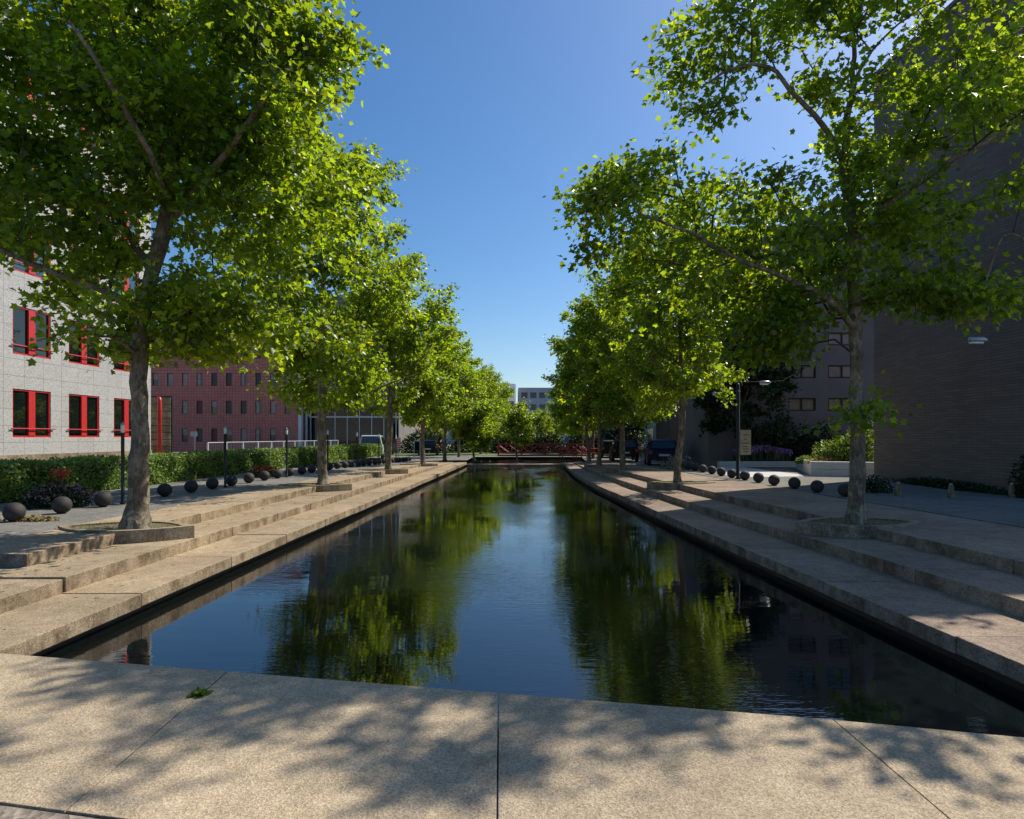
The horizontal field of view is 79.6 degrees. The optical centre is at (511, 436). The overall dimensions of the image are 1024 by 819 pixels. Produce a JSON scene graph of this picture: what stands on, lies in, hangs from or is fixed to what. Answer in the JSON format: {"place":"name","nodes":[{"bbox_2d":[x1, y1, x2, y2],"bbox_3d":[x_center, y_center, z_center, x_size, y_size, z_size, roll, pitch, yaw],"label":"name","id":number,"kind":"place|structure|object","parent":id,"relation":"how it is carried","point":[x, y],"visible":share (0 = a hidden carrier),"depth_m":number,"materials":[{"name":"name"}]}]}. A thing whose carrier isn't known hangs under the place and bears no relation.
{"place":"outdoors","nodes":[
{"label":"outdoors","id":0,"kind":"place"},
{"bbox_2d":[0,568,62,613],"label":"step","id":1,"kind":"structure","parent":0,"point":[17,593],"depth_m":6.37,"materials":[{"name":"concrete"}]},
{"bbox_2d":[0,805,96,818],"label":"foreground paving","id":2,"kind":"structure","parent":0,"point":[7,812],"depth_m":2.77,"materials":[{"name":"grey concrete"}]},
{"bbox_2d":[0,461,440,566],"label":"terrace","id":3,"kind":"structure","parent":0,"point":[37,548],"depth_m":10.98,"materials":[{"name":"concrete"}]},
{"bbox_2d":[58,521,193,543],"bbox_3d":[-5.872,1.425,9.350,2.080,0.226,1.120,0,0,0],"label":"tree planter","id":4,"kind":"object","parent":3,"relation":"on","point":[164,530],"visible":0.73,"depth_m":9.09,"materials":[{"name":"concrete"}]},
{"bbox_2d":[0,0,390,529],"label":"plane tree","id":5,"kind":"object","parent":4,"relation":"in","point":[174,130],"visible":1,"depth_m":8.79,"materials":[{"name":"green plant"}]},
{"bbox_2d":[0,470,402,626],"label":"fallen leaves","id":6,"kind":"object","parent":3,"relation":"on","point":[208,523],"visible":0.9,"depth_m":11.31,"materials":[{"name":"plant"}]},
{"bbox_2d":[0,462,452,592],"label":"terrace","id":7,"kind":"structure","parent":0,"point":[86,568],"depth_m":8.86,"materials":[{"name":"concrete"}]},
{"bbox_2d":[279,483,351,491],"bbox_3d":[-5.625,1.426,17.600,2.080,0.224,1.120,0,0,0],"label":"tree planter","id":8,"kind":"object","parent":7,"relation":"on","point":[332,487],"visible":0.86,"depth_m":17.30,"materials":[{"name":"concrete"}]},
{"bbox_2d":[200,91,435,484],"bbox_3d":[-5.734,-4.093,17.180,6.417,11.089,5.809,0,0,19],"label":"plane tree","id":9,"kind":"object","parent":8,"relation":"in","point":[320,359],"visible":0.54,"depth_m":17.28,"materials":[{"name":"green plant"}]},
{"bbox_2d":[358,468,407,473],"bbox_3d":[-5.382,1.425,25.700,2.080,0.225,1.120,0,0,0],"label":"tree planter","id":10,"kind":"object","parent":7,"relation":"on","point":[397,471],"visible":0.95,"depth_m":25.39,"materials":[{"name":"concrete"}]},
{"bbox_2d":[315,243,463,469],"bbox_3d":[-4.853,-3.376,25.693,6.124,9.736,6.290,0,0,16],"label":"plane tree","id":11,"kind":"object","parent":10,"relation":"in","point":[407,359],"visible":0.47,"depth_m":25.44,"materials":[{"name":"green plant"}]},
{"bbox_2d":[405,463,437,465],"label":"tree planter","id":12,"kind":"object","parent":7,"relation":"on","point":[429,464],"visible":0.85,"depth_m":33.62,"materials":[{"name":"concrete"}]},
{"bbox_2d":[384,306,469,463],"bbox_3d":[-4.917,-2.813,33.727,4.888,8.780,5.554,0,0,26],"label":"plane tree","id":13,"kind":"object","parent":12,"relation":"in","point":[411,416],"visible":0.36,"depth_m":33.46,"materials":[{"name":"green plant"}]},
{"bbox_2d":[0,462,466,655],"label":"terrace","id":14,"kind":"structure","parent":0,"point":[34,628],"depth_m":7.38,"materials":[{"name":"concrete"}]},
{"bbox_2d":[10,0,952,456],"label":"sky","id":15,"kind":"structure","parent":0,"point":[490,102],"materials":[{"name":"blue"}]},
{"bbox_2d":[0,653,1023,818],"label":"foreground kerb slab","id":16,"kind":"structure","parent":0,"point":[129,741],"depth_m":3.26,"materials":[{"name":"beige concrete"}]},
{"bbox_2d":[186,687,214,697],"bbox_3d":[-2.051,1.681,4.040,0.163,0.062,0.129,0,0,0],"label":"weed tuft","id":17,"kind":"object","parent":16,"relation":"on","point":[198,692],"visible":1,"depth_m":4.04,"materials":[{"name":"green plant"}]},
{"bbox_2d":[0,444,1023,567],"bbox_3d":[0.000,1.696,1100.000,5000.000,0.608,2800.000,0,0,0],"label":"ground","id":18,"kind":"structure","parent":0,"point":[1004,509],"depth_m":13.86,"materials":[{"name":"grey concrete"}]},
{"bbox_2d":[2,503,25,521],"bbox_3d":[-8.182,1.237,10.100,0.314,0.313,0.314,-9,5,45],"label":"ball bollard","id":19,"kind":"object","parent":18,"relation":"on","point":[12,512],"visible":1,"depth_m":10.00,"materials":[{"name":"stone"}]},
{"bbox_2d":[0,514,60,521],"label":"dry leaves","id":20,"kind":"object","parent":18,"relation":"on","point":[33,518],"visible":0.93,"depth_m":10.13,"materials":[{"name":"plant"}]},
{"bbox_2d":[16,466,95,509],"bbox_3d":[-9.092,1.004,12.283,1.396,0.849,1.196,0,0,0],"label":"flower bed","id":21,"kind":"object","parent":18,"relation":"on","point":[45,496],"visible":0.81,"depth_m":12.12,"materials":[{"name":"green plant"}]},
{"bbox_2d":[51,496,72,513],"bbox_3d":[-8.167,1.237,11.150,0.314,0.313,0.314,-8,11,-12],"label":"ball bollard","id":22,"kind":"object","parent":18,"relation":"on","point":[62,505],"visible":1,"depth_m":11.05,"materials":[{"name":"stone"}]},
{"bbox_2d":[0,7,151,465],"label":"granite office","id":23,"kind":"structure","parent":18,"relation":"on","point":[53,404],"depth_m":23.78,"materials":[{"name":"stone"}]},
{"bbox_2d":[13,236,49,278],"bbox_3d":[-17.834,-6.855,22.834,0.202,1.750,2.010,0,0,2],"label":"window","id":24,"kind":"structure","parent":23,"relation":"in","point":[18,267],"depth_m":22.70,"materials":[{"name":"red paint"}]},
{"bbox_2d":[11,306,52,358],"bbox_3d":[-17.834,-3.855,22.834,0.202,1.750,2.010,0,0,2],"label":"window","id":25,"kind":"structure","parent":23,"relation":"in","point":[23,329],"depth_m":22.68,"materials":[{"name":"red paint"}]},
{"bbox_2d":[11,389,54,436],"bbox_3d":[-17.834,-0.855,22.834,0.202,1.750,2.010,0,0,2],"label":"window","id":26,"kind":"structure","parent":23,"relation":"in","point":[31,408],"depth_m":22.79,"materials":[{"name":"red paint"}]},
{"bbox_2d":[67,394,102,436],"bbox_3d":[-17.754,-0.855,25.503,0.202,1.750,2.010,0,0,2],"label":"window","id":27,"kind":"structure","parent":23,"relation":"in","point":[83,409],"depth_m":25.45,"materials":[{"name":"red paint"}]},
{"bbox_2d":[69,319,101,366],"bbox_3d":[-17.754,-3.855,25.503,0.202,1.750,2.010,0,0,2],"label":"window","id":28,"kind":"structure","parent":23,"relation":"in","point":[78,358],"depth_m":25.45,"materials":[{"name":"red paint"}]},
{"bbox_2d":[113,398,130,436],"bbox_3d":[-17.674,-0.855,28.172,0.202,1.750,2.010,0,0,2],"label":"window","id":29,"kind":"structure","parent":23,"relation":"in","point":[122,412],"depth_m":27.98,"materials":[{"name":"red paint"}]},
{"bbox_2d":[114,271,137,302],"bbox_3d":[-17.674,-6.855,28.172,0.202,1.750,2.010,0,0,2],"label":"window","id":30,"kind":"structure","parent":23,"relation":"in","point":[129,281],"depth_m":28.48,"materials":[{"name":"red paint"}]},
{"bbox_2d":[94,491,112,506],"bbox_3d":[-8.116,1.237,12.200,0.314,0.313,0.314,-4,-4,12],"label":"ball bollard","id":31,"kind":"object","parent":18,"relation":"on","point":[103,498],"visible":1,"depth_m":12.10,"materials":[{"name":"stone"}]},
{"bbox_2d":[120,422,125,503],"bbox_3d":[-8.028,0.537,12.670,0.100,1.705,0.100,0,0,0],"label":"path lamp","id":32,"kind":"object","parent":18,"relation":"on","point":[122,433],"visible":1,"depth_m":12.64,"materials":[{"name":"metal"}]},
{"bbox_2d":[157,396,161,453],"bbox_3d":[-17.159,-0.283,29.900,0.205,3.366,0.205,0,0,45],"label":"red post","id":33,"kind":"object","parent":18,"relation":"on","point":[159,424],"visible":0.85,"depth_m":29.82,"materials":[{"name":"metal"}]},
{"bbox_2d":[151,396,172,458],"bbox_3d":[-18.050,-0.350,31.450,1.300,3.500,0.100,0,0,0],"label":"louvre screen","id":34,"kind":"object","parent":18,"relation":"on","point":[167,424],"visible":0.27,"depth_m":31.40,"materials":[{"name":"wood"}]},
{"bbox_2d":[157,483,171,496],"bbox_3d":[-8.084,1.237,14.300,0.314,0.313,0.314,-6,-8,7],"label":"ball bollard","id":35,"kind":"object","parent":18,"relation":"on","point":[164,489],"visible":1,"depth_m":14.20,"materials":[{"name":"stone"}]},
{"bbox_2d":[184,480,197,492],"bbox_3d":[-8.017,1.237,15.350,0.314,0.313,0.314,-4,-11,16],"label":"ball bollard","id":36,"kind":"object","parent":18,"relation":"on","point":[190,486],"visible":1,"depth_m":15.25,"materials":[{"name":"stone"}]},
{"bbox_2d":[0,443,393,503],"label":"clipped hedge","id":37,"kind":"object","parent":18,"relation":"on","point":[20,478],"visible":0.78,"depth_m":18.37,"materials":[{"name":"green plant"}]},
{"bbox_2d":[223,425,226,486],"bbox_3d":[-7.887,0.537,16.900,0.100,1.705,0.100,0,0,0],"label":"path lamp","id":38,"kind":"object","parent":18,"relation":"on","point":[225,456],"visible":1,"depth_m":16.87,"materials":[{"name":"black metal"}]},
{"bbox_2d":[151,330,308,451],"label":"red tiled block","id":39,"kind":"structure","parent":18,"relation":"on","point":[209,403],"depth_m":62.00,"materials":[{"name":"tile"}]},
{"bbox_2d":[249,464,277,477],"bbox_3d":[-8.539,1.191,21.197,1.085,0.499,1.001,0,0,32],"label":"flower bed","id":40,"kind":"object","parent":18,"relation":"on","point":[257,471],"visible":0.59,"depth_m":21.05,"materials":[{"name":"red plant"}]},
{"bbox_2d":[207,440,337,453],"bbox_3d":[-15.770,0.996,43.500,0.300,1.409,22.082,0,0,2],"label":"white railing","id":41,"kind":"object","parent":18,"relation":"on","point":[243,445],"visible":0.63,"depth_m":38.50,"materials":[{"name":"metal"}]},
{"bbox_2d":[305,295,418,452],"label":"glass block","id":42,"kind":"structure","parent":18,"relation":"on","point":[342,427],"depth_m":64.04,"materials":[{"name":"grey glass"}]},
{"bbox_2d":[359,435,385,457],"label":"parked van","id":43,"kind":"object","parent":18,"relation":"on","point":[367,439],"visible":0.28,"depth_m":44.99,"materials":[{"name":"grey paint"}]},
{"bbox_2d":[418,326,483,461],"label":"plane tree","id":44,"kind":"object","parent":18,"relation":"on","point":[464,369],"visible":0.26,"depth_m":41.71,"materials":[{"name":"green plant"}]},
{"bbox_2d":[441,352,489,456],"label":"plane tree","id":45,"kind":"object","parent":18,"relation":"on","point":[477,393],"visible":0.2,"depth_m":50.68,"materials":[{"name":"green plant"}]},
{"bbox_2d":[448,395,504,460],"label":"weeping tree","id":46,"kind":"object","parent":18,"relation":"on","point":[481,435],"visible":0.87,"depth_m":42.83,"materials":[{"name":"green plant"}]},
{"bbox_2d":[441,383,515,443],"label":"white tower block","id":47,"kind":"structure","parent":18,"relation":"on","point":[512,399],"depth_m":153.99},
{"bbox_2d":[530,409,554,438],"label":"plane tree","id":48,"kind":"object","parent":18,"relation":"on","point":[544,429],"visible":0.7,"depth_m":76.67,"materials":[{"name":"green plant"}]},
{"bbox_2d":[497,442,594,455],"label":"red bridge","id":49,"kind":"structure","parent":18,"relation":"on","point":[567,444],"depth_m":53.43,"materials":[{"name":"brown metal"}]},
{"bbox_2d":[518,388,591,442],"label":"pale blue block","id":50,"kind":"structure","parent":18,"relation":"on","point":[537,397],"depth_m":158.00,"materials":[{"name":"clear glass"}]},
{"bbox_2d":[562,392,597,457],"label":"plane tree","id":51,"kind":"object","parent":18,"relation":"on","point":[575,425],"visible":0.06,"depth_m":47.33,"materials":[{"name":"green plant"}]},
{"bbox_2d":[594,402,647,445],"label":"shade tree","id":52,"kind":"object","parent":18,"relation":"on","point":[630,435],"visible":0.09,"depth_m":43.35,"materials":[{"name":"green plant"}]},
{"bbox_2d":[609,440,638,461],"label":"parked car","id":53,"kind":"object","parent":18,"relation":"on","point":[631,450],"visible":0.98,"depth_m":40.13,"materials":[{"name":"black paint"}]},
{"bbox_2d":[603,364,655,450],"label":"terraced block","id":54,"kind":"structure","parent":18,"relation":"on","point":[651,434],"depth_m":65.50,"materials":[{"name":"concrete"}]},
{"bbox_2d":[644,439,676,464],"bbox_3d":[8.150,0.840,33.598,1.690,1.420,3.925,0,0,9],"label":"parked car","id":55,"kind":"object","parent":18,"relation":"on","point":[659,449],"visible":0.66,"depth_m":31.87,"materials":[{"name":"blue paint"}]},
{"bbox_2d":[660,455,697,468],"bbox_3d":[7.373,1.082,27.186,1.615,0.726,1.208,0,0,24],"label":"flower bed","id":56,"kind":"object","parent":18,"relation":"on","point":[669,461],"visible":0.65,"depth_m":27.02,"materials":[{"name":"green plant"}]},
{"bbox_2d":[735,383,750,478],"bbox_3d":[7.594,-0.185,20.199,0.510,3.150,0.178,0,0,0],"label":"sign post","id":57,"kind":"object","parent":18,"relation":"on","point":[743,442],"visible":0.98,"depth_m":20.18,"materials":[{"name":"black metal"}]},
{"bbox_2d":[707,461,795,466],"bbox_3d":[11.600,1.265,29.050,4.200,0.270,1.900,0,0,0],"label":"white stone planter","id":58,"kind":"object","parent":18,"relation":"on","point":[754,463],"visible":0.73,"depth_m":28.10,"materials":[{"name":"stone"}]},
{"bbox_2d":[689,299,804,444],"bbox_3d":[11.160,-2.783,29.354,5.168,8.493,5.310,0,0,12],"label":"shade tree","id":59,"kind":"object","parent":58,"relation":"in","point":[715,421],"visible":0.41,"depth_m":28.76,"materials":[{"name":"green plant"}]},
{"bbox_2d":[731,445,792,460],"bbox_3d":[11.803,0.778,28.993,2.738,0.863,1.380,0,0,0],"label":"lavender bed","id":60,"kind":"object","parent":58,"relation":"on","point":[764,453],"visible":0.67,"depth_m":28.55,"materials":[{"name":"purple plant"}]},
{"bbox_2d":[751,411,808,460],"bbox_3d":[12.927,0.109,29.584,2.825,2.706,1.697,0,0,0],"label":"dark shrub","id":61,"kind":"object","parent":58,"relation":"in","point":[773,443],"visible":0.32,"depth_m":29.36,"materials":[{"name":"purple plant"}]},
{"bbox_2d":[782,420,846,460],"bbox_3d":[14.606,0.300,29.395,3.579,2.266,1.673,0,0,0],"label":"dark shrub","id":62,"kind":"object","parent":58,"relation":"in","point":[811,444],"visible":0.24,"depth_m":29.23,"materials":[{"name":"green plant"}]},
{"bbox_2d":[679,218,873,465],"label":"grey plaster building","id":63,"kind":"structure","parent":18,"relation":"on","point":[825,387],"depth_m":31.00,"materials":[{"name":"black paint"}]},
{"bbox_2d":[788,398,814,410],"bbox_3d":[14.639,-1.636,31.080,1.378,0.654,0.080,0,0,0],"label":"window","id":64,"kind":"structure","parent":63,"relation":"in","point":[796,404],"depth_m":31.10,"materials":[{"name":"glass"}]},
{"bbox_2d":[790,365,814,377],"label":"window","id":65,"kind":"structure","parent":63,"relation":"in","point":[809,372],"depth_m":31.10,"materials":[{"name":"glass"}]},
{"bbox_2d":[828,332,848,344],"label":"window","id":66,"kind":"structure","parent":63,"relation":"in","point":[843,339],"depth_m":31.10,"materials":[{"name":"glass"}]},
{"bbox_2d":[828,398,849,410],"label":"window","id":67,"kind":"structure","parent":63,"relation":"in","point":[831,401],"depth_m":31.10,"materials":[{"name":"glass"}]},
{"bbox_2d":[828,365,849,377],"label":"window","id":68,"kind":"structure","parent":63,"relation":"in","point":[834,371],"depth_m":31.10,"materials":[{"name":"glass"}]},
{"bbox_2d":[810,480,823,492],"bbox_3d":[7.624,1.237,15.350,0.314,0.313,0.314,-1,4,-12],"label":"ball bollard","id":69,"kind":"object","parent":18,"relation":"on","point":[816,486],"visible":1,"depth_m":15.25,"materials":[{"name":"stone"}]},
{"bbox_2d":[796,457,873,476],"bbox_3d":[12.638,1.140,24.038,2.300,0.520,5.600,0,0,20],"label":"white stone planter","id":70,"kind":"object","parent":18,"relation":"on","point":[826,468],"visible":0.7,"depth_m":21.61,"materials":[{"name":"stone"}]},
{"bbox_2d":[809,434,873,461],"bbox_3d":[12.215,0.482,22.812,2.290,1.245,1.711,0,0,0],"label":"lime shrub","id":71,"kind":"object","parent":70,"relation":"in","point":[836,448],"visible":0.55,"depth_m":22.57,"materials":[{"name":"green plant"}]},
{"bbox_2d":[838,422,873,460],"bbox_3d":[13.071,0.015,22.875,1.551,1.879,1.345,0,0,35],"label":"climbing shrub","id":72,"kind":"object","parent":70,"relation":"on","point":[870,447],"visible":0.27,"depth_m":22.73,"materials":[{"name":"green plant"}]},
{"bbox_2d":[866,474,894,493],"bbox_3d":[9.101,1.149,15.508,1.057,0.564,0.956,0,0,0],"label":"potted shrub","id":73,"kind":"object","parent":18,"relation":"on","point":[878,484],"visible":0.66,"depth_m":15.28,"materials":[{"name":"green plant"}]},
{"bbox_2d":[874,0,1023,491],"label":"brown brick building","id":74,"kind":"structure","parent":18,"relation":"on","point":[965,423],"depth_m":16.65,"materials":[{"name":"brick"}]},
{"bbox_2d":[968,332,994,343],"bbox_3d":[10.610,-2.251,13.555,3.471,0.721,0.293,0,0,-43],"label":"suspended lamp","id":75,"kind":"object","parent":74,"relation":"hanging from","point":[976,340],"visible":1,"depth_m":12.46,"materials":[{"name":"grey glass"}]},
{"bbox_2d":[891,475,1020,496],"bbox_3d":[11.760,1.266,16.618,0.640,0.371,5.034,0,0,0],"label":"wall ground cover","id":76,"kind":"object","parent":18,"relation":"on","point":[941,483],"depth_m":16.19,"materials":[{"name":"green plant"}]},
{"bbox_2d":[1007,454,1023,497],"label":"bush","id":77,"kind":"object","parent":18,"relation":"on","point":[1019,491],"visible":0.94,"depth_m":14.19,"materials":[{"name":"green plant"}]},
{"bbox_2d":[394,450,643,454],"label":"lawn","id":78,"kind":"structure","parent":0,"point":[465,453],"depth_m":61.10,"materials":[{"name":"plant"}]},
{"bbox_2d":[397,423,455,452],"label":"shrub","id":79,"kind":"object","parent":78,"relation":"on","point":[438,438],"visible":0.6,"depth_m":62.61,"materials":[{"name":"green plant"}]},
{"bbox_2d":[418,440,438,455],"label":"parked car","id":80,"kind":"object","parent":78,"relation":"on","point":[430,445],"visible":0.63,"depth_m":54.11,"materials":[{"name":"black paint"}]},
{"bbox_2d":[448,434,495,452],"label":"shrub","id":81,"kind":"object","parent":78,"relation":"on","point":[461,443],"visible":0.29,"depth_m":65.45,"materials":[{"name":"green plant"}]},
{"bbox_2d":[460,364,503,453],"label":"plane tree","id":82,"kind":"object","parent":78,"relation":"on","point":[489,372],"visible":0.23,"depth_m":59.19,"materials":[{"name":"green plant"}]},
{"bbox_2d":[478,373,514,449],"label":"plane tree","id":83,"kind":"object","parent":78,"relation":"on","point":[506,392],"visible":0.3,"depth_m":67.60,"materials":[{"name":"green plant"}]},
{"bbox_2d":[488,426,530,452],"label":"shrub","id":84,"kind":"object","parent":78,"relation":"on","point":[507,448],"visible":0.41,"depth_m":62.55,"materials":[{"name":"green plant"}]},
{"bbox_2d":[524,432,563,451],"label":"shrub","id":85,"kind":"object","parent":78,"relation":"on","point":[540,438],"visible":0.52,"depth_m":65.59,"materials":[{"name":"green plant"}]},
{"bbox_2d":[544,368,583,441],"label":"plane tree","id":86,"kind":"object","parent":78,"relation":"on","point":[552,395],"visible":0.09,"depth_m":64.67,"materials":[{"name":"green plant"}]},
{"bbox_2d":[553,386,591,451],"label":"plane tree","id":87,"kind":"object","parent":78,"relation":"on","point":[569,431],"visible":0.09,"depth_m":55.90,"materials":[{"name":"green plant"}]},
{"bbox_2d":[558,430,603,453],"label":"shrub","id":88,"kind":"object","parent":78,"relation":"on","point":[577,437],"visible":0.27,"depth_m":61.67,"materials":[{"name":"green plant"}]},
{"bbox_2d":[467,458,584,463],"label":"bridge","id":89,"kind":"structure","parent":0,"point":[519,461],"depth_m":47.97,"materials":[{"name":"beige concrete"}]},
{"bbox_2d":[498,397,539,460],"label":"young tree","id":90,"kind":"object","parent":89,"relation":"in","point":[516,419],"visible":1,"depth_m":43.79,"materials":[{"name":"green plant"}]},
{"bbox_2d":[41,466,1023,818],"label":"water","id":91,"kind":"structure","parent":0,"point":[545,580],"depth_m":6.45,"materials":[{"name":"blue liquid"}]},
{"bbox_2d":[656,358,678,460],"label":"dark rendered building","id":92,"kind":"structure","parent":0,"point":[668,429],"depth_m":40.18,"materials":[{"name":"paint"}]},
{"bbox_2d":[441,457,1006,524],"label":"canal bed","id":93,"kind":"object","parent":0,"point":[467,461],"depth_m":77.20,"materials":[{"name":"concrete"}]},
{"bbox_2d":[31,465,1023,766],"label":"canal wall","id":94,"kind":"structure","parent":93,"relation":"on","point":[925,643],"depth_m":6.89,"materials":[{"name":"black concrete"}]},
{"bbox_2d":[465,464,562,465],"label":"pond end edging","id":95,"kind":"object","parent":94,"relation":"on","point":[514,465],"visible":0.33,"depth_m":41.02,"materials":[{"name":"concrete"}]},
{"bbox_2d":[707,467,807,477],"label":"pale paving","id":96,"kind":"structure","parent":0,"point":[765,473],"depth_m":23.82,"materials":[{"name":"beige concrete"}]},
{"bbox_2d":[562,462,1023,683],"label":"terrace","id":97,"kind":"structure","parent":0,"point":[988,637],"depth_m":6.86,"materials":[{"name":"concrete"}]},
{"bbox_2d":[573,462,1023,617],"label":"terrace","id":98,"kind":"structure","parent":0,"point":[997,589],"depth_m":8.07,"materials":[{"name":"concrete"}]},
{"bbox_2d":[584,464,618,466],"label":"tree planter","id":99,"kind":"object","parent":98,"relation":"on","point":[590,465],"visible":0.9,"depth_m":32.53,"materials":[{"name":"concrete"}]},
{"bbox_2d":[543,310,636,464],"bbox_3d":[4.547,-2.834,32.591,5.554,8.780,4.888,0,0,10],"label":"plane tree","id":100,"kind":"object","parent":99,"relation":"in","point":[566,377],"visible":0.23,"depth_m":32.24,"materials":[{"name":"green plant"}]},
{"bbox_2d":[602,468,649,473],"bbox_3d":[4.817,1.426,25.950,2.080,0.225,1.119,0,0,0],"label":"tree planter","id":101,"kind":"object","parent":98,"relation":"on","point":[612,471],"visible":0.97,"depth_m":25.64,"materials":[{"name":"concrete"}]},
{"bbox_2d":[556,260,692,468],"bbox_3d":[4.851,-3.325,26.289,5.968,9.536,5.402,0,0,-1],"label":"plane tree","id":102,"kind":"object","parent":101,"relation":"in","point":[618,403],"visible":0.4,"depth_m":25.19,"materials":[{"name":"green plant"}]},
{"bbox_2d":[647,481,715,489],"bbox_3d":[5.056,1.425,18.350,2.080,0.226,1.119,0,0,0],"label":"tree planter","id":103,"kind":"object","parent":98,"relation":"on","point":[669,485],"visible":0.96,"depth_m":18.06,"materials":[{"name":"concrete"}]},
{"bbox_2d":[588,198,762,482],"bbox_3d":[5.071,-2.804,18.520,5.114,8.567,5.252,0,0,-25],"label":"plane tree","id":104,"kind":"object","parent":103,"relation":"in","point":[637,355],"visible":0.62,"depth_m":18.01,"materials":[{"name":"green plant"}]},
{"bbox_2d":[796,517,921,538],"bbox_3d":[5.553,1.425,9.830,2.080,0.225,1.119,0,0,0],"label":"tree planter","id":105,"kind":"object","parent":98,"relation":"on","point":[830,526],"visible":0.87,"depth_m":9.55,"materials":[{"name":"concrete"}]},
{"bbox_2d":[543,0,1023,524],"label":"plane tree","id":106,"kind":"object","parent":105,"relation":"in","point":[779,310],"visible":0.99,"depth_m":9.36,"materials":[{"name":"green plant"}]},
{"bbox_2d":[585,461,1023,575],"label":"terrace","id":107,"kind":"structure","parent":0,"point":[995,545],"depth_m":10.49,"materials":[{"name":"concrete"}]},
{"bbox_2d":[541,334,612,462],"bbox_3d":[4.801,-2.900,39.235,5.946,9.249,6.106,0,0,-28],"label":"plane tree","id":108,"kind":"object","parent":107,"relation":"on","point":[565,407],"visible":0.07,"depth_m":38.87,"materials":[{"name":"green plant"}]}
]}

